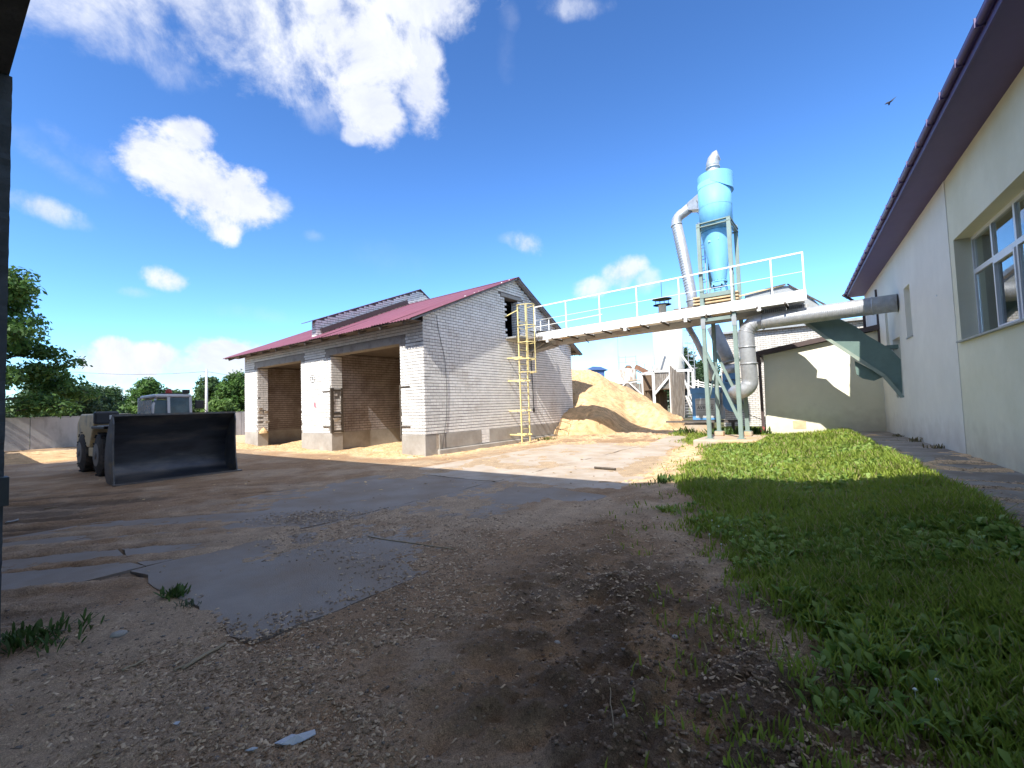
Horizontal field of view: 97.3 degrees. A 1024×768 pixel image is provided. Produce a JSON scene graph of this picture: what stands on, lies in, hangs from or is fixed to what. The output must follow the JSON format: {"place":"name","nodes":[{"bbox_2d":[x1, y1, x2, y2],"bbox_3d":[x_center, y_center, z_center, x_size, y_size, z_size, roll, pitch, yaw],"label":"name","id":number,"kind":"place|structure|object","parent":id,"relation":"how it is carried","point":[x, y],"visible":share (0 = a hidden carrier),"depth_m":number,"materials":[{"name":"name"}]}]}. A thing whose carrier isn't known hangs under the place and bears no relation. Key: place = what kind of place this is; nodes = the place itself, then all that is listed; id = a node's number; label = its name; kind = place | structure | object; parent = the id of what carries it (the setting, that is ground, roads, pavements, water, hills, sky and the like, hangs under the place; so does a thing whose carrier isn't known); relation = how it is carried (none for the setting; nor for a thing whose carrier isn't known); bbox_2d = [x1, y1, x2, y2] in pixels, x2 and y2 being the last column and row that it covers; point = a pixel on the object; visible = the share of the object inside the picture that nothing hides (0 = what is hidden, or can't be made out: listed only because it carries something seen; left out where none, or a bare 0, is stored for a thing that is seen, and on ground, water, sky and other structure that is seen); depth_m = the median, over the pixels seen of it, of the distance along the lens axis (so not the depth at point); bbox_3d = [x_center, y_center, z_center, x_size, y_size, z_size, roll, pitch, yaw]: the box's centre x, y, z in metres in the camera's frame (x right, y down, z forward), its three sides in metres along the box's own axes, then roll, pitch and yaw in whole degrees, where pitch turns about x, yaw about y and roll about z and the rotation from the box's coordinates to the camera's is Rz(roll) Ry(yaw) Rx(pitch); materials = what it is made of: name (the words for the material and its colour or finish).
{"place":"outdoors","nodes":[
{"label":"outdoors","id":0,"kind":"place"},
{"bbox_2d":[1,435,687,644],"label":"concrete road","id":1,"kind":"structure","parent":0,"point":[258,589],"depth_m":5.37,"materials":[{"name":"grey concrete"}]},
{"bbox_2d":[368,536,455,549],"bbox_3d":[-1.221,1.886,5.360,1.353,0.024,0.018,-4,-3,29],"label":"stick","id":2,"kind":"object","parent":1,"relation":"on","point":[412,543],"visible":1,"depth_m":5.34,"materials":[{"name":"brown wood"}]},
{"bbox_2d":[5,0,983,406],"label":"sky","id":3,"kind":"structure","parent":0,"point":[194,184],"materials":[{"name":"blue"}]},
{"bbox_2d":[0,414,1023,767],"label":"yard soil","id":4,"kind":"structure","parent":0,"point":[82,500],"depth_m":3.09,"materials":[{"name":"brown soil"}]},
{"bbox_2d":[4,450,76,464],"bbox_3d":[-20.407,3.088,19.105,13.000,0.442,4.548,1,-4,-41],"label":"sawdust drift","id":5,"kind":"object","parent":4,"relation":"on","point":[35,457],"visible":0.56,"depth_m":18.45,"materials":[{"name":"brown wood"}]},
{"bbox_2d":[0,608,105,657],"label":"weed","id":6,"kind":"object","parent":4,"relation":"on","point":[14,640],"visible":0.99,"depth_m":3.28,"materials":[{"name":"green plant"}]},
{"bbox_2d":[109,630,127,637],"bbox_3d":[-2.899,1.842,3.314,0.106,0.048,0.098,-2,-3,0],"label":"stone","id":7,"kind":"object","parent":4,"relation":"on","point":[118,634],"visible":0.91,"depth_m":3.29,"materials":[{"name":"stone"}]},
{"bbox_2d":[121,659,144,670],"bbox_3d":[-2.425,1.799,2.884,0.022,0.021,0.121,-4,-3,30],"label":"stick","id":8,"kind":"object","parent":4,"relation":"on","point":[135,664],"visible":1,"depth_m":2.88,"materials":[{"name":"wood"}]},
{"bbox_2d":[76,389,241,486],"bbox_3d":[-10.983,1.404,13.786,5.910,2.545,3.050,-4,-4,37],"label":"loader","id":9,"kind":"object","parent":4,"relation":"on","point":[173,436],"visible":1,"depth_m":12.59,"materials":[{"name":"metal"}]},
{"bbox_2d":[138,400,151,413],"bbox_3d":[-11.496,0.854,14.122,1.350,0.680,0.010,-4,-4,37],"label":"side window","id":10,"kind":"structure","parent":9,"relation":"in","point":[145,407],"depth_m":14.10,"materials":[{"name":"grey glass"}]},
{"bbox_2d":[153,400,166,412],"bbox_3d":[-10.818,0.828,13.857,0.015,0.660,0.340,-4,-4,37],"label":"side window","id":11,"kind":"structure","parent":9,"relation":"in","point":[160,406],"depth_m":13.86,"materials":[{"name":"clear glass"}]},
{"bbox_2d":[153,582,190,601],"bbox_3d":[-2.984,1.835,4.002,0.285,0.126,0.257,-4,-3,34],"label":"weed","id":12,"kind":"object","parent":4,"relation":"on","point":[178,590],"visible":1,"depth_m":4.00,"materials":[{"name":"green plant"}]},
{"bbox_2d":[173,657,195,670],"bbox_3d":[-2.081,1.788,2.870,0.022,0.027,0.148,-3,-3,18],"label":"stick","id":13,"kind":"object","parent":4,"relation":"on","point":[176,668],"visible":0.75,"depth_m":2.83,"materials":[{"name":"wood"}]},
{"bbox_2d":[173,598,201,608],"bbox_3d":[-2.732,1.845,3.790,0.242,0.065,0.171,-3,-3,17],"label":"weed","id":14,"kind":"object","parent":4,"relation":"on","point":[186,602],"visible":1,"depth_m":3.79,"materials":[{"name":"green plant"}]},
{"bbox_2d":[182,642,226,669],"bbox_3d":[-2.024,1.787,2.970,0.031,0.031,0.304,-3,-3,14],"label":"stick","id":15,"kind":"object","parent":4,"relation":"on","point":[200,657],"visible":1,"depth_m":2.95,"materials":[{"name":"grey wood"}]},
{"bbox_2d":[192,375,219,411],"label":"tree","id":16,"kind":"object","parent":4,"relation":"on","point":[199,390],"visible":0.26,"depth_m":47.09,"materials":[{"name":"green plant"}]},
{"bbox_2d":[204,369,207,411],"bbox_3d":[-25.793,1.555,38.036,0.260,5.632,0.363,2,-5,-57],"label":"utility pole","id":17,"kind":"object","parent":4,"relation":"on","point":[206,389],"visible":0.76,"depth_m":38.02,"materials":[{"name":"concrete"}]},
{"bbox_2d":[79,372,193,374],"bbox_3d":[-32.586,-1.057,39.083,13.521,0.635,0.024,-2,-3,8],"label":"overhead wire","id":18,"kind":"object","parent":17,"relation":"attached to","point":[137,374],"visible":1,"depth_m":39.05,"materials":[{"name":"black rubber"}]},
{"bbox_2d":[236,443,260,448],"bbox_3d":[-13.517,3.090,22.515,3.200,0.308,1.599,-4,-4,37],"label":"sawdust drift","id":19,"kind":"object","parent":4,"relation":"on","point":[242,445],"visible":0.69,"depth_m":22.03,"materials":[{"name":"brown wood"}]},
{"bbox_2d":[246,747,257,750],"bbox_3d":[-1.212,1.701,2.100,0.058,0.019,0.024,-2,-3,7],"label":"plastic scrap","id":20,"kind":"object","parent":4,"relation":"on","point":[251,748],"visible":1,"depth_m":2.09,"materials":[{"name":"white plastic"}]},
{"bbox_2d":[279,440,301,446],"bbox_3d":[-10.100,2.949,22.581,4.600,0.364,2.529,-4,-4,37],"label":"sawdust drift","id":21,"kind":"object","parent":4,"relation":"on","point":[297,443],"visible":0.31,"depth_m":22.25,"materials":[{"name":"brown wood"}]},
{"bbox_2d":[282,447,307,450],"bbox_3d":[-9.479,2.857,19.741,2.000,0.224,1.000,-4,-4,37],"label":"sawdust drift","id":22,"kind":"object","parent":4,"relation":"on","point":[296,449],"visible":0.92,"depth_m":19.48,"materials":[{"name":"brown wood"}]},
{"bbox_2d":[275,729,315,744],"bbox_3d":[-1.037,1.692,2.155,0.182,0.030,0.056,-1,-3,-17],"label":"plastic scrap","id":23,"kind":"object","parent":4,"relation":"on","point":[292,739],"visible":1,"depth_m":2.14,"materials":[{"name":"white plastic"}]},
{"bbox_2d":[10,428,702,499],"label":"fresh wood chips","id":24,"kind":"object","parent":4,"relation":"on","point":[343,450],"visible":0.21,"depth_m":16.81,"materials":[{"name":"beige wood"}]},
{"bbox_2d":[365,442,401,451],"bbox_3d":[-4.265,2.556,18.713,5.000,0.368,2.999,-4,-4,37],"label":"sawdust drift","id":25,"kind":"object","parent":4,"relation":"on","point":[394,446],"visible":0.27,"depth_m":18.16,"materials":[{"name":"brown wood"}]},
{"bbox_2d":[368,452,406,457],"bbox_3d":[-4.343,2.491,15.772,2.200,0.213,1.100,-4,-4,37],"label":"sawdust drift","id":26,"kind":"object","parent":4,"relation":"on","point":[387,454],"visible":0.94,"depth_m":15.51,"materials":[{"name":"brown wood"}]},
{"bbox_2d":[0,523,819,767],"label":"pebbles","id":27,"kind":"object","parent":4,"relation":"on","point":[764,750],"visible":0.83,"depth_m":2.61,"materials":[{"name":"brown stone"}]},
{"bbox_2d":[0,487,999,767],"bbox_3d":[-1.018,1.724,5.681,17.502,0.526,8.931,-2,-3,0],"label":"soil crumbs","id":28,"kind":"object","parent":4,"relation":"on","point":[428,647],"visible":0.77,"depth_m":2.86,"materials":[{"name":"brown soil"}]},
{"bbox_2d":[0,439,1023,767],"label":"wood chips","id":29,"kind":"object","parent":4,"relation":"on","point":[368,751],"visible":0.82,"depth_m":2.68,"materials":[{"name":"brown wood"}]},
{"bbox_2d":[594,466,615,469],"bbox_3d":[2.220,2.017,10.774,0.060,0.063,0.587,1,-4,-45],"label":"steel bar","id":30,"kind":"object","parent":4,"relation":"on","point":[606,468],"visible":1,"depth_m":10.75,"materials":[{"name":"metal"}]},
{"bbox_2d":[608,678,613,728],"bbox_3d":[0.476,1.543,2.168,0.012,0.053,0.348,-2,-3,10],"label":"stick","id":31,"kind":"object","parent":4,"relation":"on","point":[610,704],"visible":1,"depth_m":2.14,"materials":[{"name":"brown wood"}]},
{"bbox_2d":[616,355,641,393],"bbox_3d":[10.246,0.392,39.731,4.640,5.773,2.200,-2,-3,0],"label":"old silo","id":32,"kind":"object","parent":4,"relation":"on","point":[627,374],"visible":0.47,"depth_m":39.29,"materials":[{"name":"metal"}]},
{"bbox_2d":[634,361,652,372],"bbox_3d":[11.469,-1.196,38.406,2.036,1.705,0.542,-4,-4,38],"label":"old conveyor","id":33,"kind":"object","parent":32,"relation":"attached to","point":[638,368],"visible":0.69,"depth_m":38.55,"materials":[{"name":"metal"}]},
{"bbox_2d":[650,472,673,483],"bbox_3d":[2.848,1.744,8.384,0.602,0.190,0.372,-2,-3,0],"label":"weed","id":34,"kind":"object","parent":4,"relation":"on","point":[661,478],"visible":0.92,"depth_m":8.36,"materials":[{"name":"green plant"}]},
{"bbox_2d":[641,287,696,414],"bbox_3d":[12.306,-2.573,35.165,3.775,11.096,2.995,-2,-3,0],"label":"white silo","id":35,"kind":"object","parent":4,"relation":"on","point":[668,349],"visible":0.55,"depth_m":34.30,"materials":[{"name":"paint"}]},
{"bbox_2d":[668,366,692,418],"bbox_3d":[9.731,0.501,26.423,1.284,3.161,1.004,-2,-3,0],"label":"board screen","id":36,"kind":"object","parent":4,"relation":"on","point":[677,390],"visible":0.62,"depth_m":26.30,"materials":[{"name":"grey wood"}]},
{"bbox_2d":[673,426,704,434],"bbox_3d":[7.535,1.910,18.913,1.540,0.389,1.200,-2,-3,9],"label":"weed","id":37,"kind":"object","parent":4,"relation":"on","point":[680,430],"visible":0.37,"depth_m":18.67,"materials":[{"name":"green plant"}]},
{"bbox_2d":[685,371,693,416],"bbox_3d":[10.968,0.697,27.453,1.885,2.978,0.732,0,-4,-38],"label":"steel stair","id":38,"kind":"object","parent":4,"relation":"on","point":[692,386],"visible":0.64,"depth_m":27.46,"materials":[{"name":"white metal"}]},
{"bbox_2d":[684,423,714,432],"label":"fan plinth","id":39,"kind":"structure","parent":4,"relation":"on","point":[700,427],"depth_m":18.60,"materials":[{"name":"concrete"}]},
{"bbox_2d":[666,373,761,430],"bbox_3d":[8.328,0.867,18.262,1.951,2.520,3.672,0,-3,-32],"label":"dust fan","id":40,"kind":"object","parent":39,"relation":"on","point":[698,405],"visible":0.65,"depth_m":18.36},
{"bbox_2d":[707,324,734,373],"bbox_3d":[8.613,-1.432,18.400,1.126,2.063,0.653,-4,-4,37],"label":"fan outlet duct","id":41,"kind":"object","parent":40,"relation":"attached to","point":[724,351],"visible":0.64,"depth_m":18.20,"materials":[{"name":"metal"}]},
{"bbox_2d":[694,380,720,387],"bbox_3d":[13.924,0.115,31.997,2.017,0.924,0.098,-2,-3,-1],"label":"pipe gangway","id":42,"kind":"object","parent":4,"relation":"on","point":[698,381],"visible":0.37,"depth_m":31.97,"materials":[{"name":"white paint"}]},
{"bbox_2d":[700,428,734,434],"bbox_3d":[8.147,1.860,17.530,1.577,0.402,1.538,-2,-3,0],"label":"weed","id":43,"kind":"object","parent":4,"relation":"on","point":[729,431],"visible":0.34,"depth_m":17.35,"materials":[{"name":"green plant"}]},
{"bbox_2d":[734,426,776,434],"bbox_3d":[9.078,1.779,16.847,1.774,0.399,1.300,-2,-3,0],"label":"weed","id":44,"kind":"object","parent":4,"relation":"on","point":[755,430],"visible":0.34,"depth_m":16.74,"materials":[{"name":"green plant"}]},
{"bbox_2d":[600,425,1023,767],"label":"grass","id":45,"kind":"structure","parent":4,"relation":"on","point":[970,574],"depth_m":3.06,"materials":[{"name":"green plant"}]},
{"bbox_2d":[756,324,885,433],"bbox_3d":[11.627,0.058,17.344,3.780,3.879,3.481,-4,-3,32],"label":"annex","id":46,"kind":"object","parent":4,"relation":"on","point":[815,384],"visible":0.71,"depth_m":16.18,"materials":[{"name":"beige paint"}]},
{"bbox_2d":[709,463,967,706],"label":"white flowers","id":47,"kind":"object","parent":4,"relation":"on","point":[915,689],"visible":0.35,"depth_m":2.08,"materials":[{"name":"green plant"}]},
{"bbox_2d":[655,428,1023,767],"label":"dandelion leaves","id":48,"kind":"object","parent":4,"relation":"on","point":[898,695],"visible":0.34,"depth_m":3.10,"materials":[{"name":"green plant"}]},
{"bbox_2d":[842,0,1023,473],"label":"yellow building","id":49,"kind":"structure","parent":4,"relation":"on","point":[942,257],"depth_m":7.51,"materials":[{"name":"paint"}]},
{"bbox_2d":[728,294,897,398],"bbox_3d":[8.853,-0.972,14.296,1.682,2.769,5.321,0,-3,-29],"label":"suction duct","id":50,"kind":"object","parent":49,"relation":"attached to","point":[750,327],"visible":0.97,"depth_m":14.03,"materials":[{"name":"metal"}]},
{"bbox_2d":[805,319,903,397],"bbox_3d":[10.329,-0.942,13.766,2.312,2.852,0.735,-4,-4,37],"label":"green chute","id":51,"kind":"object","parent":49,"relation":"attached to","point":[879,359],"visible":0.87,"depth_m":13.33,"materials":[{"name":"paint"}]},
{"bbox_2d":[971,190,1023,333],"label":"window frame","id":52,"kind":"structure","parent":49,"relation":"in","point":[997,248],"depth_m":6.96,"materials":[{"name":"white plastic"}]},
{"bbox_2d":[535,437,556,439],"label":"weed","id":53,"kind":"object","parent":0,"point":[547,438],"visible":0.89,"depth_m":20.03,"materials":[{"name":"green plant"}]},
{"bbox_2d":[855,431,1023,526],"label":"path","id":54,"kind":"structure","parent":0,"point":[914,449],"depth_m":6.45,"materials":[{"name":"concrete"}]},
{"bbox_2d":[898,437,922,441],"bbox_3d":[9.797,1.340,10.897,0.626,0.138,0.444,-2,-3,0],"label":"weed","id":55,"kind":"object","parent":54,"relation":"on","point":[915,439],"visible":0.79,"depth_m":10.91,"materials":[{"name":"green plant"}]},
{"bbox_2d":[922,443,944,448],"bbox_3d":[8.868,1.286,9.268,0.514,0.147,0.671,0,-4,-36],"label":"weed","id":56,"kind":"object","parent":54,"relation":"on","point":[939,446],"visible":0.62,"depth_m":9.27,"materials":[{"name":"green plant"}]},
{"label":"ground","id":57,"kind":"structure","parent":0,"visible":0},
{"bbox_2d":[0,0,29,636],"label":"gateway building","id":58,"kind":"structure","parent":57,"relation":"on","point":[13,13],"depth_m":2.96,"materials":[{"name":"paint"}]},
{"bbox_2d":[5,265,103,418],"bbox_3d":[-30.145,-1.623,25.722,9.568,11.246,10.441,0,-3,-31],"label":"tree","id":59,"kind":"object","parent":57,"relation":"on","point":[53,388],"visible":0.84,"depth_m":26.78,"materials":[{"name":"green plant"}]},
{"bbox_2d":[5,382,109,418],"bbox_3d":[-36.863,2.095,36.063,6.741,5.905,7.363,-2,-3,0],"label":"tree","id":60,"kind":"object","parent":57,"relation":"on","point":[92,408],"visible":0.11,"depth_m":36.12,"materials":[{"name":"green plant"}]},
{"bbox_2d":[79,382,136,413],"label":"tree","id":61,"kind":"object","parent":57,"relation":"on","point":[105,399],"visible":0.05,"depth_m":40.82,"materials":[{"name":"green plant"}]},
{"bbox_2d":[97,384,128,410],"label":"tree","id":62,"kind":"object","parent":57,"relation":"on","point":[113,391],"visible":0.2,"depth_m":49.76,"materials":[{"name":"green plant"}]},
{"bbox_2d":[4,412,244,450],"bbox_3d":[-29.469,2.961,25.529,0.160,2.030,45.000,-4,-3,33],"label":"concrete fence","id":63,"kind":"object","parent":57,"relation":"on","point":[40,432],"visible":0.14,"depth_m":27.21,"materials":[{"name":"grey concrete"}]},
{"bbox_2d":[122,405,137,413],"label":"tree","id":64,"kind":"object","parent":57,"relation":"on","point":[134,408],"visible":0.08,"depth_m":42.44,"materials":[{"name":"green plant"}]},
{"bbox_2d":[117,376,173,412],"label":"tree","id":65,"kind":"object","parent":57,"relation":"on","point":[148,386],"visible":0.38,"depth_m":46.19,"materials":[{"name":"green plant"}]},
{"bbox_2d":[162,388,181,399],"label":"tree","id":66,"kind":"object","parent":57,"relation":"on","point":[176,391],"visible":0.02,"depth_m":50.82,"materials":[{"name":"green plant"}]},
{"bbox_2d":[196,398,242,412],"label":"tree","id":67,"kind":"object","parent":57,"relation":"on","point":[221,405],"visible":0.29,"depth_m":41.55,"materials":[{"name":"green plant"}]},
{"bbox_2d":[211,369,244,411],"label":"tree","id":68,"kind":"object","parent":57,"relation":"on","point":[233,388],"visible":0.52,"depth_m":45.15,"materials":[{"name":"green plant"}]},
{"bbox_2d":[223,277,582,455],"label":"brick shed","id":69,"kind":"structure","parent":57,"relation":"on","point":[372,374],"depth_m":19.23,"materials":[{"name":"brick"}]},
{"bbox_2d":[259,427,267,432],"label":"sawdust clump","id":70,"kind":"object","parent":69,"relation":"on","point":[263,430],"visible":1,"depth_m":22.60,"materials":[{"name":"brown wood"}]},
{"bbox_2d":[436,315,446,448],"bbox_3d":[-2.455,-0.023,15.960,0.036,4.803,0.444,-4,-4,37],"label":"cable","id":71,"kind":"object","parent":69,"relation":"hanging from","point":[446,384],"visible":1,"depth_m":16.02,"materials":[{"name":"black rubber"}]},
{"bbox_2d":[504,303,536,442],"bbox_3d":[0.483,-0.505,18.956,1.265,5.900,0.803,-4,-4,37],"label":"caged ladder","id":72,"kind":"object","parent":69,"relation":"attached to","point":[522,434],"visible":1,"depth_m":18.84,"materials":[{"name":"yellow metal"}]},
{"bbox_2d":[482,369,683,435],"bbox_3d":[3.936,0.991,27.578,12.799,3.816,12.799,-2,-3,0],"label":"sawdust heap","id":73,"kind":"object","parent":57,"relation":"on","point":[602,404],"visible":0.58,"depth_m":23.38,"materials":[{"name":"brown wood"}]},
{"bbox_2d":[586,366,607,376],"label":"blue tower","id":74,"kind":"structure","parent":57,"relation":"on","point":[601,370],"depth_m":60.73,"materials":[{"name":"blue metal"}]},
{"bbox_2d":[664,346,703,407],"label":"tree","id":75,"kind":"object","parent":57,"relation":"on","point":[698,374],"visible":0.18,"depth_m":51.16,"materials":[{"name":"green plant"}]},
{"bbox_2d":[690,360,720,387],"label":"tree","id":76,"kind":"object","parent":57,"relation":"on","point":[699,363],"visible":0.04,"depth_m":54.20,"materials":[{"name":"green plant"}]},
{"bbox_2d":[693,431,766,446],"bbox_3d":[7.495,1.932,15.344,1.900,0.560,2.500,-4,-4,37],"label":"tower pad","id":77,"kind":"object","parent":57,"relation":"on","point":[719,436],"visible":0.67,"depth_m":14.87,"materials":[{"name":"concrete"}]},
{"bbox_2d":[696,216,750,438],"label":"steel tower","id":78,"kind":"structure","parent":77,"relation":"on","point":[707,359],"depth_m":15.23,"materials":[{"name":"teal metal"}]},
{"bbox_2d":[505,251,824,353],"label":"conveyor bridge","id":79,"kind":"structure","parent":78,"relation":"on","point":[782,297],"depth_m":15.92,"materials":[{"name":"white paint"}]},
{"bbox_2d":[531,352,534,411],"bbox_3d":[0.941,-0.214,20.512,0.114,3.004,0.120,-2,-3,-3],"label":"hanging cable","id":80,"kind":"object","parent":79,"relation":"hanging from","point":[532,385],"visible":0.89,"depth_m":20.48,"materials":[{"name":"black rubber"}]},
{"bbox_2d":[685,327,712,381],"bbox_3d":[7.042,-1.258,16.972,1.062,2.376,0.257,-3,-3,18],"label":"slim duct","id":81,"kind":"object","parent":79,"relation":"attached to","point":[694,338],"visible":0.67,"depth_m":16.91,"materials":[{"name":"metal"}]},
{"bbox_2d":[696,200,707,293],"bbox_3d":[6.922,-4.931,16.349,0.186,3.800,0.462,-4,-4,37],"label":"rung ladder","id":82,"kind":"object","parent":78,"relation":"attached to","point":[705,265],"visible":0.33,"depth_m":16.20,"materials":[{"name":"metal"}]},
{"bbox_2d":[697,150,733,292],"bbox_3d":[7.189,-5.647,15.772,1.153,5.052,1.214,-4,-4,37],"label":"cyclone separator","id":83,"kind":"object","parent":78,"relation":"attached to","point":[715,185],"visible":0.96,"depth_m":15.38,"materials":[{"name":"blue paint"}]},
{"bbox_2d":[671,194,698,306],"bbox_3d":[6.742,-4.642,16.940,0.558,4.607,1.440,0,-3,-34],"label":"inlet duct","id":84,"kind":"object","parent":83,"relation":"attached to","point":[686,210],"visible":0.94,"depth_m":17.03,"materials":[{"name":"metal"}]},
{"bbox_2d":[721,317,862,426],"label":"brick warehouse","id":85,"kind":"structure","parent":57,"relation":"on","point":[767,338],"depth_m":22.11,"materials":[{"name":"brick"}]}
]}

